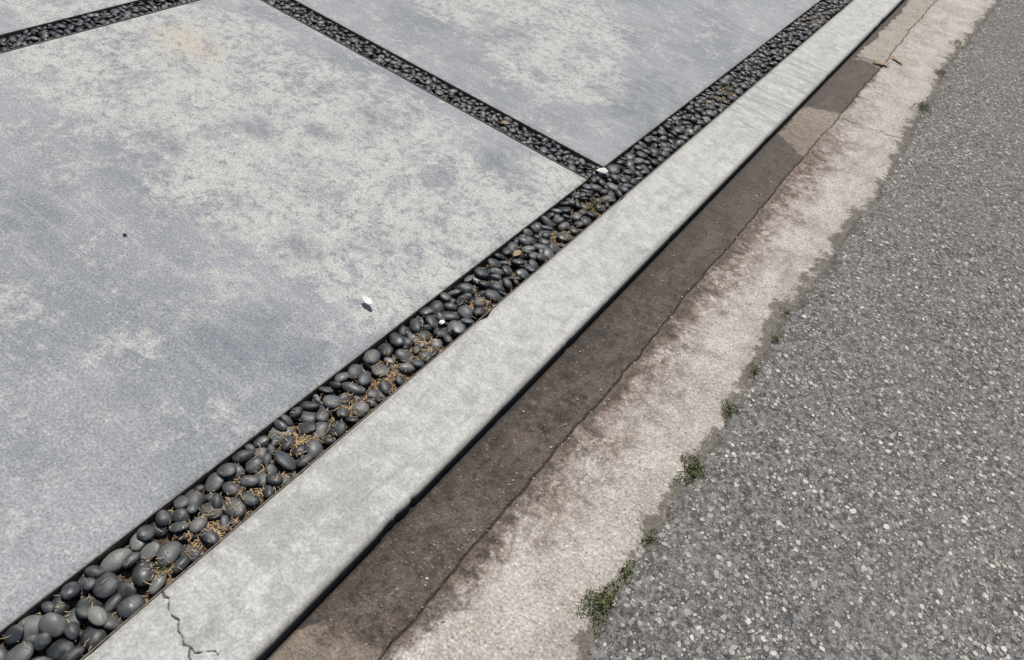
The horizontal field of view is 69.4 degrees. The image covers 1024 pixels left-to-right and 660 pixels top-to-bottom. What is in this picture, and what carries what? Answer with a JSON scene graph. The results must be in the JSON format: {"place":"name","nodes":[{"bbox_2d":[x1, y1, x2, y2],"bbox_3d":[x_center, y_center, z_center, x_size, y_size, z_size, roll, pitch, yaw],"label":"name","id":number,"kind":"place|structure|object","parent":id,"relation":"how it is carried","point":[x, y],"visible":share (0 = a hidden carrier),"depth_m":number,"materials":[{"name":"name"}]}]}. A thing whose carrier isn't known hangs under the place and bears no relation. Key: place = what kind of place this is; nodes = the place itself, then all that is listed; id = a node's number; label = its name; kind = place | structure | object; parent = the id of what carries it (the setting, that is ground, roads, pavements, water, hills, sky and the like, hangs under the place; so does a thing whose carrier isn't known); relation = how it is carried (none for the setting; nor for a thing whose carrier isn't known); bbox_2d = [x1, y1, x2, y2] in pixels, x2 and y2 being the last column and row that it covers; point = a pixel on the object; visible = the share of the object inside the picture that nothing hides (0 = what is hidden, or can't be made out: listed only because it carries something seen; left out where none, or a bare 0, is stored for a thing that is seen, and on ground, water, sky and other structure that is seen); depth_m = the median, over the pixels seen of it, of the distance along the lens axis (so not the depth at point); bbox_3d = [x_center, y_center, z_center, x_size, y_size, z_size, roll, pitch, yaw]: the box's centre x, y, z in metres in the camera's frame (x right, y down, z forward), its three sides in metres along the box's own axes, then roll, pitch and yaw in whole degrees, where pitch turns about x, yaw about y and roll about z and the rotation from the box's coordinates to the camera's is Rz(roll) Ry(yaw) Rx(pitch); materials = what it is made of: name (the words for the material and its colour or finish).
{"place":"outdoors","nodes":[
{"label":"outdoors","id":0,"kind":"place"},
{"bbox_2d":[0,0,134,33],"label":"concrete slab","id":1,"kind":"structure","parent":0,"point":[15,15],"depth_m":2.93,"materials":[{"name":"grey concrete"}]},
{"bbox_2d":[5,0,171,48],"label":"bed soil","id":2,"kind":"structure","parent":0,"point":[74,30],"depth_m":2.92,"materials":[{"name":"brown soil"}]},
{"bbox_2d":[0,0,586,629],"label":"concrete slab","id":3,"kind":"structure","parent":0,"point":[274,194],"depth_m":2.26,"materials":[{"name":"grey concrete"}]},
{"bbox_2d":[362,295,372,304],"bbox_3d":[-0.418,-0.085,2.145,0.045,0.010,0.023,33,47,17],"label":"chip","id":4,"kind":"object","parent":3,"relation":"on","point":[366,299],"visible":1,"depth_m":2.15,"materials":[{"name":"white stone"}]},
{"bbox_2d":[0,0,851,659],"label":"steel edging","id":5,"kind":"object","parent":3,"relation":"on","point":[96,560],"visible":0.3,"depth_m":2.39,"materials":[{"name":"black metal"}]},
{"bbox_2d":[0,5,846,659],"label":"bed soil","id":6,"kind":"structure","parent":0,"point":[162,541],"depth_m":1.89,"materials":[{"name":"black soil"}]},
{"bbox_2d":[0,0,852,659],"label":"black pebbles","id":7,"kind":"object","parent":6,"relation":"on","point":[126,600],"visible":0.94,"depth_m":2.07,"materials":[{"name":"black stone"}]},
{"bbox_2d":[154,561,173,575],"bbox_3d":[-0.721,0.495,1.528,0.037,0.012,0.046,33,47,17],"label":"weed tuft","id":8,"kind":"object","parent":7,"relation":"on","point":[164,567],"visible":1,"depth_m":1.53,"materials":[{"name":"green plant"}]},
{"bbox_2d":[1,7,827,659],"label":"straw litter","id":9,"kind":"object","parent":7,"relation":"on","point":[329,425],"visible":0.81,"depth_m":1.81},
{"bbox_2d":[513,250,520,255],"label":"dry leaf","id":10,"kind":"object","parent":7,"relation":"on","point":[516,252],"visible":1,"depth_m":2.44,"materials":[{"name":"beige plant"}]},
{"bbox_2d":[583,200,600,210],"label":"weed tuft","id":11,"kind":"object","parent":7,"relation":"on","point":[594,205],"visible":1,"depth_m":2.71,"materials":[{"name":"green plant"}]},
{"bbox_2d":[597,168,607,173],"bbox_3d":[0.352,-0.621,2.875,0.042,0.020,0.047,33,47,17],"label":"white stone chip","id":12,"kind":"object","parent":7,"relation":"on","point":[602,170],"visible":1,"depth_m":2.87,"materials":[{"name":"white stone"}]},
{"bbox_2d":[719,84,734,97],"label":"weed tuft","id":13,"kind":"object","parent":7,"relation":"on","point":[728,88],"visible":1,"depth_m":3.63,"materials":[{"name":"green plant"}]},
{"bbox_2d":[274,5,596,182],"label":"bed soil","id":14,"kind":"structure","parent":0,"point":[584,170],"depth_m":3.11,"materials":[{"name":"brown soil"}]},
{"bbox_2d":[83,0,903,659],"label":"concrete kerb","id":15,"kind":"structure","parent":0,"point":[269,576],"depth_m":1.93,"materials":[{"name":"grey concrete"}]},
{"bbox_2d":[296,0,819,181],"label":"concrete slab","id":16,"kind":"structure","parent":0,"point":[603,82],"depth_m":3.53,"materials":[{"name":"grey concrete"}]},
{"bbox_2d":[263,0,997,659],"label":"concrete gutter","id":17,"kind":"object","parent":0,"point":[565,540],"visible":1,"depth_m":2.08,"materials":[{"name":"beige concrete"}]},
{"bbox_2d":[111,21,949,652],"bbox_3d":[0.336,-1.180,3.457,2.672,0.034,5.864,33,47,17],"label":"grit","id":18,"kind":"object","parent":17,"relation":"on","point":[601,325],"visible":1,"depth_m":2.34,"materials":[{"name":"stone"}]},
{"bbox_2d":[577,575,621,636],"bbox_3d":[0.198,0.606,1.668,0.075,0.023,0.162,25,46,10],"label":"weed tuft","id":19,"kind":"object","parent":17,"relation":"on","point":[600,602],"visible":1,"depth_m":1.66,"materials":[{"name":"green plant"}]},
{"bbox_2d":[615,558,636,584],"bbox_3d":[0.275,0.565,1.735,0.041,0.014,0.076,33,47,17],"label":"weed tuft","id":20,"kind":"object","parent":17,"relation":"on","point":[626,569],"visible":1,"depth_m":1.73,"materials":[{"name":"green plant"}]},
{"bbox_2d":[311,0,977,659],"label":"grit","id":21,"kind":"object","parent":17,"relation":"on","point":[683,344],"visible":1,"depth_m":2.23,"materials":[{"name":"gravel"}]},
{"bbox_2d":[639,529,657,545],"bbox_3d":[0.340,0.511,1.804,0.044,0.013,0.064,33,47,17],"label":"weed tuft","id":22,"kind":"object","parent":17,"relation":"on","point":[649,537],"visible":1,"depth_m":1.80,"materials":[{"name":"green plant"}]},
{"bbox_2d":[673,451,707,483],"bbox_3d":[0.482,0.376,1.967,0.103,0.024,0.130,33,47,17],"label":"weed tuft","id":23,"kind":"object","parent":17,"relation":"on","point":[694,466],"visible":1,"depth_m":1.97,"materials":[{"name":"green plant"}]},
{"bbox_2d":[722,398,742,420],"bbox_3d":[0.631,0.234,2.149,0.072,0.017,0.078,33,47,17],"label":"weed tuft","id":24,"kind":"object","parent":17,"relation":"on","point":[730,409],"visible":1,"depth_m":2.15,"materials":[{"name":"green plant"}]},
{"bbox_2d":[748,362,765,377],"bbox_3d":[0.749,0.126,2.286,0.061,0.015,0.073,33,47,17],"label":"weed tuft","id":25,"kind":"object","parent":17,"relation":"on","point":[754,369],"visible":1,"depth_m":2.29,"materials":[{"name":"green plant"}]},
{"bbox_2d":[873,59,889,65],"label":"dry leaf","id":26,"kind":"object","parent":17,"relation":"on","point":[881,63],"visible":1,"depth_m":4.31,"materials":[{"name":"beige plant"}]},
{"bbox_2d":[910,100,932,116],"bbox_3d":[2.206,-1.204,3.956,0.116,0.030,0.228,33,47,17],"label":"weed tuft","id":27,"kind":"object","parent":17,"relation":"on","point":[922,107],"visible":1,"depth_m":3.94,"materials":[{"name":"green plant"}]},
{"bbox_2d":[934,69,946,77],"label":"weed tuft","id":28,"kind":"object","parent":17,"relation":"on","point":[941,72],"visible":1,"depth_m":4.36,"materials":[{"name":"green plant"}]},
{"bbox_2d":[585,0,1023,659],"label":"asphalt road","id":29,"kind":"structure","parent":0,"point":[855,490],"depth_m":2.14,"materials":[{"name":"grey asphalt"}]},
{"bbox_2d":[769,333,782,345],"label":"weed tuft","id":30,"kind":"object","parent":29,"relation":"on","point":[776,338],"visible":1,"depth_m":2.41,"materials":[{"name":"green plant"}]},
{"bbox_2d":[779,307,791,318],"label":"weed tuft","id":31,"kind":"object","parent":29,"relation":"on","point":[788,312],"visible":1,"depth_m":2.51,"materials":[{"name":"green plant"}]}
]}

